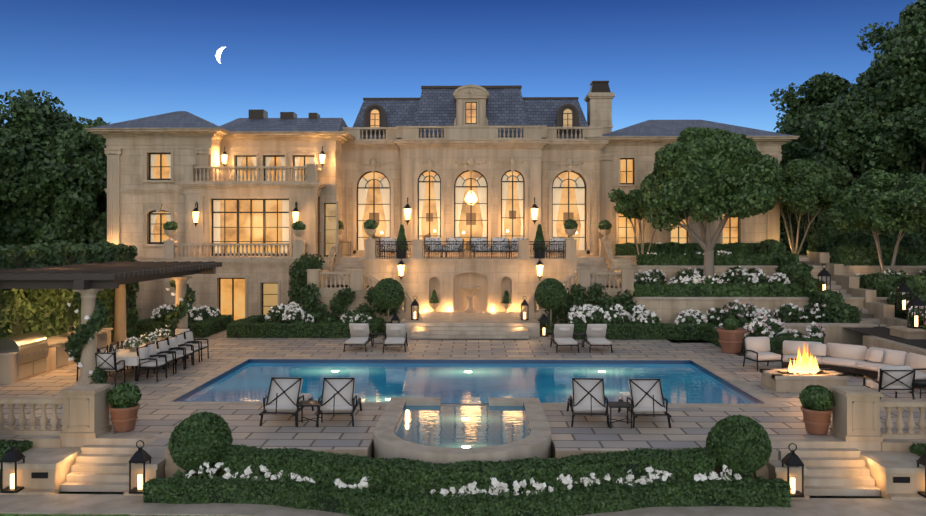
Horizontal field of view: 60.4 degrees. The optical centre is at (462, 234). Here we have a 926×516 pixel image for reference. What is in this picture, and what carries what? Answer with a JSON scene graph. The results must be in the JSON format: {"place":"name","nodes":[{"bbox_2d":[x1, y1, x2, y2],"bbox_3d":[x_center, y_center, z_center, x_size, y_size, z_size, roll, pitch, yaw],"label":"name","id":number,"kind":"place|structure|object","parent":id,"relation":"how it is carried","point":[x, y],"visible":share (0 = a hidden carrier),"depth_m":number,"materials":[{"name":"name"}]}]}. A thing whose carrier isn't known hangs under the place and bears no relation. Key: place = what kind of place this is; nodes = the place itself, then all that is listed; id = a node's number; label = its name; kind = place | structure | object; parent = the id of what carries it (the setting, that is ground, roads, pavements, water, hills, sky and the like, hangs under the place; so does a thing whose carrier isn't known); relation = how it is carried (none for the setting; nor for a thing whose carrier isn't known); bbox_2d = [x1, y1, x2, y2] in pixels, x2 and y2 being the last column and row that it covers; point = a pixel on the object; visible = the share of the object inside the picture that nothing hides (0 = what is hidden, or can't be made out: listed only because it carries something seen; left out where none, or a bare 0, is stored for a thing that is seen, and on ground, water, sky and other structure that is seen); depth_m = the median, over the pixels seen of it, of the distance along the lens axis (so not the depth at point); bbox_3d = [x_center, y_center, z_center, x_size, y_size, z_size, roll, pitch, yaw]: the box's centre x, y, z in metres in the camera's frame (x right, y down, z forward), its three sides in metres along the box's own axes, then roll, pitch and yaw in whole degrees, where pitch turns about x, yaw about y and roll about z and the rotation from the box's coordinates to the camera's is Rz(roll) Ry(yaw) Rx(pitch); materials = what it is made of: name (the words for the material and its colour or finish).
{"place":"outdoors","nodes":[
{"label":"outdoors","id":0,"kind":"place"},
{"bbox_2d":[0,0,915,131],"label":"sky","id":1,"kind":"structure","parent":0,"point":[114,61],"materials":[{"name":"blue"}]},
{"bbox_2d":[216,47,225,62],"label":"moon","id":2,"kind":"object","parent":1,"relation":"in","point":[219,52],"visible":1,"depth_m":904.54,"materials":[{"name":"white"}]},
{"bbox_2d":[395,406,529,447],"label":"spa water","id":3,"kind":"structure","parent":0,"point":[461,426],"depth_m":18.81,"materials":[{"name":"blue liquid"}]},
{"bbox_2d":[0,329,925,459],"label":"patio paving","id":4,"kind":"structure","parent":0,"point":[690,428],"depth_m":20.77,"materials":[{"name":"beige stone"}]},
{"bbox_2d":[0,325,112,383],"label":"outdoor kitchen","id":5,"kind":"object","parent":4,"relation":"on","point":[25,356],"visible":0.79,"depth_m":25.50,"materials":[{"name":"stone"}]},
{"bbox_2d":[77,345,108,381],"bbox_3d":[-11.613,4.034,24.982,0.710,1.063,0.644,0,0,4],"label":"dining chair","id":6,"kind":"object","parent":4,"relation":"on","point":[103,350],"visible":0.27,"depth_m":24.88,"materials":[{"name":"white metal"}]},
{"bbox_2d":[95,351,124,384],"bbox_3d":[-10.729,4.034,24.170,0.644,1.063,0.710,0,0,1],"label":"dining chair","id":7,"kind":"object","parent":4,"relation":"on","point":[107,361],"visible":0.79,"depth_m":23.89,"materials":[{"name":"white metal"}]},
{"bbox_2d":[0,261,221,385],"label":"pergola","id":8,"kind":"object","parent":4,"relation":"on","point":[88,282],"visible":0.79,"depth_m":24.69,"materials":[{"name":"stone"}]},
{"bbox_2d":[108,341,118,376],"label":"dining chair","id":9,"kind":"object","parent":4,"relation":"on","point":[113,347],"visible":0.33,"depth_m":25.76,"materials":[{"name":"white fabric"}]},
{"bbox_2d":[118,341,128,372],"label":"dining chair","id":10,"kind":"object","parent":4,"relation":"on","point":[122,346],"visible":0.12,"depth_m":26.35,"materials":[{"name":"white fabric"}]},
{"bbox_2d":[101,337,193,380],"bbox_3d":[-10.680,4.168,27.017,1.320,0.790,4.920,0,0,1],"label":"dining table","id":11,"kind":"object","parent":4,"relation":"on","point":[130,358],"visible":0.42,"depth_m":24.85,"materials":[{"name":"white"}]},
{"bbox_2d":[126,336,166,351],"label":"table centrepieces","id":12,"kind":"object","parent":11,"relation":"on","point":[134,348],"visible":0.46,"depth_m":26.89,"materials":[{"name":"stone"}]},
{"bbox_2d":[123,328,170,348],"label":"white flowers","id":13,"kind":"object","parent":12,"relation":"on","point":[145,339],"depth_m":26.91,"materials":[{"name":"white plant"}]},
{"bbox_2d":[136,345,166,381],"bbox_3d":[-9.784,4.034,25.000,0.710,1.063,0.644,0,0,5],"label":"dining chair","id":14,"kind":"object","parent":4,"relation":"on","point":[144,358],"visible":1,"depth_m":24.85,"materials":[{"name":"white fabric"}]},
{"bbox_2d":[145,342,173,376],"bbox_3d":[-9.815,4.034,25.764,0.718,1.063,0.652,0,0,1],"label":"dining chair","id":15,"kind":"object","parent":4,"relation":"on","point":[152,349],"visible":0.58,"depth_m":25.79,"materials":[{"name":"white fabric"}]},
{"bbox_2d":[156,338,184,372],"bbox_3d":[-9.766,4.034,26.562,0.710,1.063,0.644,0,0,6],"label":"dining chair","id":16,"kind":"object","parent":4,"relation":"on","point":[162,345],"visible":0.69,"depth_m":26.51,"materials":[{"name":"white fabric"}]},
{"bbox_2d":[167,335,193,368],"bbox_3d":[-9.745,4.034,27.441,0.710,1.063,0.644,0,0,6],"label":"dining chair","id":17,"kind":"object","parent":4,"relation":"on","point":[172,342],"visible":0.75,"depth_m":27.39,"materials":[{"name":"white fabric"}]},
{"bbox_2d":[174,327,190,336],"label":"dining chair","id":18,"kind":"object","parent":4,"relation":"on","point":[177,331],"visible":0.19,"depth_m":30.11,"materials":[{"name":"fabric"}]},
{"bbox_2d":[173,332,199,364],"bbox_3d":[-9.793,4.034,28.198,0.710,1.063,0.644,0,0,5],"label":"dining chair","id":19,"kind":"object","parent":4,"relation":"on","point":[181,339],"visible":0.56,"depth_m":28.28,"materials":[{"name":"white fabric"}]},
{"bbox_2d":[183,330,208,360],"bbox_3d":[-9.748,4.034,29.059,0.710,1.063,0.644,0,0,4],"label":"dining chair","id":20,"kind":"object","parent":4,"relation":"on","point":[188,335],"visible":0.71,"depth_m":29.00,"materials":[{"name":"white fabric"}]},
{"bbox_2d":[85,128,354,321],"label":"house wing","id":21,"kind":"structure","parent":4,"relation":"on","point":[253,191],"depth_m":42.85,"materials":[{"name":"beige stone"}]},
{"bbox_2d":[92,109,347,130],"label":"house roof","id":22,"kind":"structure","parent":21,"relation":"on","point":[258,120],"depth_m":44.95,"materials":[{"name":"tile"}]},
{"bbox_2d":[164,230,304,240],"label":"planter urns","id":23,"kind":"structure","parent":21,"relation":"attached to","point":[171,233],"depth_m":40.80,"materials":[{"name":"stone"}]},
{"bbox_2d":[163,221,305,229],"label":"potted shrubs","id":24,"kind":"object","parent":23,"relation":"on","point":[172,225],"visible":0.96,"depth_m":40.80,"materials":[{"name":"green plant"}]},
{"bbox_2d":[192,146,325,226],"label":"wall lanterns","id":25,"kind":"object","parent":21,"relation":"attached to","point":[224,157],"depth_m":42.03,"materials":[{"name":"white glass"}]},
{"bbox_2d":[259,377,313,425],"bbox_3d":[-4.360,4.050,19.739,0.970,1.036,1.968,0,0,1],"label":"lounger","id":26,"kind":"object","parent":4,"relation":"on","point":[285,394],"visible":0.9,"depth_m":19.42,"materials":[{"name":"white fabric"}]},
{"bbox_2d":[296,400,322,426],"bbox_3d":[-3.674,4.299,19.096,0.550,0.528,0.550,0,0,1],"label":"side table","id":27,"kind":"object","parent":4,"relation":"on","point":[307,403],"visible":1,"depth_m":19.02,"materials":[{"name":"black metal"}]},
{"bbox_2d":[316,377,361,426],"bbox_3d":[-3.057,4.050,19.692,0.968,1.036,1.967,0,0,1],"label":"lounger","id":28,"kind":"object","parent":4,"relation":"on","point":[338,395],"visible":1,"depth_m":19.38,"materials":[{"name":"white fabric"}]},
{"bbox_2d":[343,323,372,351],"bbox_3d":[-4.161,4.050,31.780,0.947,1.036,1.963,0,0,1],"label":"lounger","id":29,"kind":"object","parent":4,"relation":"on","point":[359,333],"visible":0.96,"depth_m":31.73,"materials":[{"name":"white fabric"}]},
{"bbox_2d":[371,333,385,345],"bbox_3d":[-3.436,4.299,32.444,0.550,0.528,0.550,0,0,1],"label":"side table","id":30,"kind":"object","parent":4,"relation":"on","point":[373,334],"visible":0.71,"depth_m":32.49,"materials":[{"name":"black metal"}]},
{"bbox_2d":[383,323,407,351],"bbox_3d":[-2.688,4.050,31.765,0.914,1.036,1.955,0,0,-2],"label":"lounger","id":31,"kind":"object","parent":4,"relation":"on","point":[395,333],"visible":1,"depth_m":31.71,"materials":[{"name":"white fabric"}]},
{"bbox_2d":[0,208,925,341],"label":"hedges","id":32,"kind":"object","parent":4,"relation":"on","point":[52,303],"visible":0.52,"depth_m":35.15,"materials":[{"name":"green plant"}]},
{"bbox_2d":[391,296,547,336],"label":"floor lanterns","id":33,"kind":"object","parent":4,"relation":"on","point":[395,317],"depth_m":36.76,"materials":[{"name":"black metal"}]},
{"bbox_2d":[306,239,634,339],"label":"terrace and stairs","id":34,"kind":"structure","parent":4,"relation":"on","point":[470,295],"depth_m":40.98,"materials":[{"name":"stone"}]},
{"bbox_2d":[379,238,396,257],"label":"terrace armchair","id":35,"kind":"object","parent":34,"relation":"on","point":[393,249],"visible":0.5,"depth_m":42.96,"materials":[{"name":"grey fabric"}]},
{"bbox_2d":[424,238,445,257],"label":"terrace armchair","id":36,"kind":"object","parent":34,"relation":"on","point":[433,246],"visible":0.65,"depth_m":42.94,"materials":[{"name":"grey fabric"}]},
{"bbox_2d":[442,238,463,257],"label":"terrace armchair","id":37,"kind":"object","parent":34,"relation":"on","point":[453,239],"visible":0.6,"depth_m":42.93,"materials":[{"name":"grey fabric"}]},
{"bbox_2d":[395,224,545,303],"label":"cone topiaries","id":38,"kind":"object","parent":34,"relation":"on","point":[539,236],"visible":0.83,"depth_m":41.66,"materials":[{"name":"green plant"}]},
{"bbox_2d":[397,254,543,279],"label":"wall lanterns","id":39,"kind":"object","parent":34,"relation":"on","point":[539,266],"depth_m":40.67,"materials":[{"name":"white glass"}]},
{"bbox_2d":[338,229,610,257],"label":"planter urns","id":40,"kind":"object","parent":34,"relation":"on","point":[569,232],"visible":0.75,"depth_m":41.57,"materials":[{"name":"stone"}]},
{"bbox_2d":[338,218,611,229],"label":"potted topiary shrubs","id":41,"kind":"object","parent":40,"relation":"on","point":[568,224],"visible":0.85,"depth_m":41.28,"materials":[{"name":"green plant"}]},
{"bbox_2d":[470,238,490,257],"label":"terrace armchair","id":42,"kind":"object","parent":34,"relation":"on","point":[479,239],"visible":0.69,"depth_m":42.90,"materials":[{"name":"grey fabric"}]},
{"bbox_2d":[491,238,508,257],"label":"terrace armchair","id":43,"kind":"object","parent":34,"relation":"on","point":[498,246],"visible":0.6,"depth_m":42.93,"materials":[{"name":"grey fabric"}]},
{"bbox_2d":[506,238,528,257],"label":"terrace armchair","id":44,"kind":"object","parent":34,"relation":"on","point":[514,246],"visible":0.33,"depth_m":42.91,"materials":[{"name":"grey fabric"}]},
{"bbox_2d":[546,238,566,257],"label":"terrace armchair","id":45,"kind":"object","parent":34,"relation":"on","point":[555,239],"visible":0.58,"depth_m":42.77,"materials":[{"name":"grey fabric"}]},
{"bbox_2d":[550,323,579,352],"bbox_3d":[4.018,4.050,31.592,0.914,1.036,1.955,0,0,-1],"label":"lounger","id":46,"kind":"object","parent":4,"relation":"on","point":[562,334],"visible":0.94,"depth_m":31.53,"materials":[{"name":"white fabric"}]},
{"bbox_2d":[207,252,925,355],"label":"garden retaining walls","id":47,"kind":"structure","parent":4,"relation":"on","point":[879,325],"depth_m":37.63,"materials":[{"name":"beige stone"}]},
{"bbox_2d":[0,42,925,280],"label":"tree trunks","id":48,"kind":"object","parent":47,"relation":"on","point":[706,243],"visible":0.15,"depth_m":40.04,"materials":[{"name":"brown plant"}]},
{"bbox_2d":[0,0,925,245],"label":"tree leaves","id":49,"kind":"object","parent":48,"relation":"attached to","point":[53,177],"visible":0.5,"depth_m":52.23,"materials":[{"name":"green plant"}]},
{"bbox_2d":[608,127,925,233],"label":"trees","id":50,"kind":"object","parent":48,"relation":"attached to","point":[695,172],"visible":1,"depth_m":38.54,"materials":[{"name":"green plant"}]},
{"bbox_2d":[341,126,609,255],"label":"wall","id":51,"kind":"structure","parent":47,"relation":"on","point":[435,181],"depth_m":46.02,"materials":[{"name":"beige stone"}]},
{"bbox_2d":[353,85,588,138],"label":"house roof","id":52,"kind":"structure","parent":51,"relation":"on","point":[508,105],"depth_m":47.96,"materials":[{"name":"tile"}]},
{"bbox_2d":[403,197,538,224],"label":"wall lanterns","id":53,"kind":"object","parent":51,"relation":"attached to","point":[407,208],"depth_m":45.26,"materials":[{"name":"white glass"}]},
{"bbox_2d":[464,191,477,204],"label":"chandelier","id":54,"kind":"object","parent":51,"relation":"hanging from","point":[470,198],"visible":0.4,"depth_m":45.90,"materials":[{"name":"beige glass"}]},
{"bbox_2d":[364,81,614,134],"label":"dormers and chimney","id":55,"kind":"object","parent":51,"relation":"on","point":[471,101],"visible":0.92,"depth_m":46.84,"materials":[{"name":"beige stone"}]},
{"bbox_2d":[585,136,799,254],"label":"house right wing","id":56,"kind":"structure","parent":47,"relation":"on","point":[626,164],"depth_m":46.44,"materials":[{"name":"beige stone"}]},
{"bbox_2d":[602,120,793,135],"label":"house roof","id":57,"kind":"structure","parent":56,"relation":"on","point":[661,128],"depth_m":47.89,"materials":[{"name":"tile"}]},
{"bbox_2d":[716,327,745,353],"bbox_3d":[10.388,4.104,30.807,1.107,0.918,1.107,0,0,1],"label":"terracotta pot","id":58,"kind":"object","parent":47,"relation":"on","point":[731,341],"visible":0.96,"depth_m":30.45,"materials":[{"name":"orange ceramic"}]},
{"bbox_2d":[722,316,739,329],"bbox_3d":[10.388,3.453,30.810,0.671,0.588,0.666,0,0,1],"label":"terracotta pot plant","id":59,"kind":"object","parent":58,"relation":"in","point":[730,323],"visible":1,"depth_m":30.63,"materials":[{"name":"green plant"}]},
{"bbox_2d":[615,242,925,305],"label":"hedges","id":60,"kind":"object","parent":47,"relation":"on","point":[744,255],"visible":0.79,"depth_m":41.76,"materials":[{"name":"green plant"}]},
{"bbox_2d":[634,267,925,336],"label":"white flowers","id":61,"kind":"object","parent":47,"relation":"on","point":[769,327],"visible":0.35,"depth_m":35.94,"materials":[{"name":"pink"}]},
{"bbox_2d":[817,264,924,328],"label":"lanterns","id":62,"kind":"object","parent":47,"relation":"on","point":[914,301],"visible":0.85,"depth_m":34.64,"materials":[{"name":"black metal"}]},
{"bbox_2d":[571,333,584,347],"bbox_3d":[4.633,4.299,32.306,0.550,0.528,0.550,0,0,1],"label":"side table","id":63,"kind":"object","parent":4,"relation":"on","point":[580,334],"visible":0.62,"depth_m":32.17,"materials":[{"name":"black metal"}]},
{"bbox_2d":[567,378,609,427],"bbox_3d":[3.072,4.050,19.620,0.914,1.036,1.955,0,0,4],"label":"lounger","id":64,"kind":"object","parent":4,"relation":"on","point":[588,395],"visible":1,"depth_m":19.30,"materials":[{"name":"white fabric"}]},
{"bbox_2d":[583,324,612,352],"bbox_3d":[5.322,4.050,31.593,0.938,1.036,1.961,0,0,1],"label":"lounger","id":65,"kind":"object","parent":4,"relation":"on","point":[595,334],"visible":1,"depth_m":31.54,"materials":[{"name":"white fabric"}]},
{"bbox_2d":[607,402,632,428],"bbox_3d":[3.724,4.299,18.969,0.550,0.528,0.550,0,0,1],"label":"side table","id":66,"kind":"object","parent":4,"relation":"on","point":[627,405],"visible":0.85,"depth_m":18.80,"materials":[{"name":"black metal"}]},
{"bbox_2d":[618,379,670,427],"bbox_3d":[4.444,4.050,19.545,0.965,1.036,1.967,0,0,1],"label":"lounger","id":67,"kind":"object","parent":4,"relation":"on","point":[645,396],"visible":0.94,"depth_m":19.22,"materials":[{"name":"white fabric"}]},
{"bbox_2d":[743,337,782,370],"bbox_3d":[10.217,4.047,27.158,0.938,1.041,1.007,0,0,-9],"label":"armchair","id":68,"kind":"object","parent":4,"relation":"on","point":[757,349],"visible":0.96,"depth_m":27.33,"materials":[{"name":"white fabric"}]},
{"bbox_2d":[759,368,848,391],"bbox_3d":[10.142,4.333,23.735,2.130,0.460,1.330,0,0,1],"label":"fire pit","id":69,"kind":"object","parent":4,"relation":"on","point":[780,379],"visible":0.9,"depth_m":23.12,"materials":[{"name":"stone"}]},
{"bbox_2d":[788,343,818,373],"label":"fire flames","id":70,"kind":"object","parent":69,"relation":"on","point":[804,365],"visible":0.96,"depth_m":23.58,"materials":[{"name":"yellow"}]},
{"bbox_2d":[781,340,925,386],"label":"curved sofa","id":71,"kind":"object","parent":4,"relation":"on","point":[858,360],"visible":0.71,"depth_m":25.89,"materials":[{"name":"beige fabric"}]},
{"bbox_2d":[863,366,915,398],"bbox_3d":[11.633,4.047,21.735,0.938,1.041,1.007,0,0,1],"label":"armchair","id":72,"kind":"object","parent":4,"relation":"on","point":[896,379],"visible":0.83,"depth_m":21.33,"materials":[{"name":"white fabric"}]},
{"bbox_2d":[912,381,925,398],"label":"side table","id":73,"kind":"object","parent":4,"relation":"on","point":[920,383],"visible":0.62,"depth_m":22.27,"materials":[{"name":"black metal"}]},
{"bbox_2d":[181,363,755,403],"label":"pool water","id":74,"kind":"structure","parent":0,"point":[480,383],"depth_m":25.49,"materials":[{"name":"blue liquid"}]},
{"bbox_2d":[57,319,882,497],"bbox_3d":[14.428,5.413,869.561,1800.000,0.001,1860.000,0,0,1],"label":"steps","id":75,"kind":"structure","parent":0,"point":[688,341],"depth_m":16.71,"materials":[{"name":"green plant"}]},
{"bbox_2d":[0,212,925,515],"bbox_3d":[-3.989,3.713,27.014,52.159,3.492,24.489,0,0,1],"label":"hedges","id":76,"kind":"object","parent":75,"relation":"on","point":[302,462],"visible":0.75,"depth_m":15.84,"materials":[{"name":"green plant"}]},
{"bbox_2d":[0,384,925,499],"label":"front steps balustrades","id":77,"kind":"object","parent":75,"relation":"on","point":[861,454],"visible":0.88,"depth_m":17.45,"materials":[{"name":"stone"}]},
{"bbox_2d":[0,440,925,497],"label":"lanterns","id":78,"kind":"object","parent":77,"relation":"on","point":[141,455],"visible":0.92,"depth_m":16.27,"materials":[{"name":"black metal"}]},
{"bbox_2d":[106,382,834,410],"bbox_3d":[0.109,3.765,18.431,16.821,0.656,0.778,0,0,1],"label":"potted boxwood","id":79,"kind":"object","parent":77,"relation":"on","point":[811,397],"visible":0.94,"depth_m":18.26,"materials":[{"name":"green plant"}]},
{"bbox_2d":[0,494,925,515],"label":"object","id":80,"kind":"structure","parent":75,"relation":"on","point":[93,504],"depth_m":15.54,"materials":[{"name":"brown"}]},
{"bbox_2d":[0,513,235,515],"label":"lawn grass","id":81,"kind":"structure","parent":80,"relation":"on","point":[16,514],"depth_m":15.26,"materials":[{"name":"green plant"}]},
{"bbox_2d":[147,357,789,464],"bbox_3d":[0.114,5.283,22.756,17.030,1.760,13.550,0,0,1],"label":"pool coping","id":82,"kind":"object","parent":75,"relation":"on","point":[388,443],"visible":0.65,"depth_m":21.29,"materials":[{"name":"beige stone"}]},
{"bbox_2d":[64,243,925,498],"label":"shrubs","id":83,"kind":"object","parent":75,"relation":"on","point":[303,293],"visible":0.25,"depth_m":36.69,"materials":[{"name":"green plant"}]},
{"bbox_2d":[67,242,925,495],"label":"white flowers","id":84,"kind":"object","parent":83,"relation":"on","point":[498,484],"visible":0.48,"depth_m":31.31,"materials":[{"name":"white plant"}]}
]}

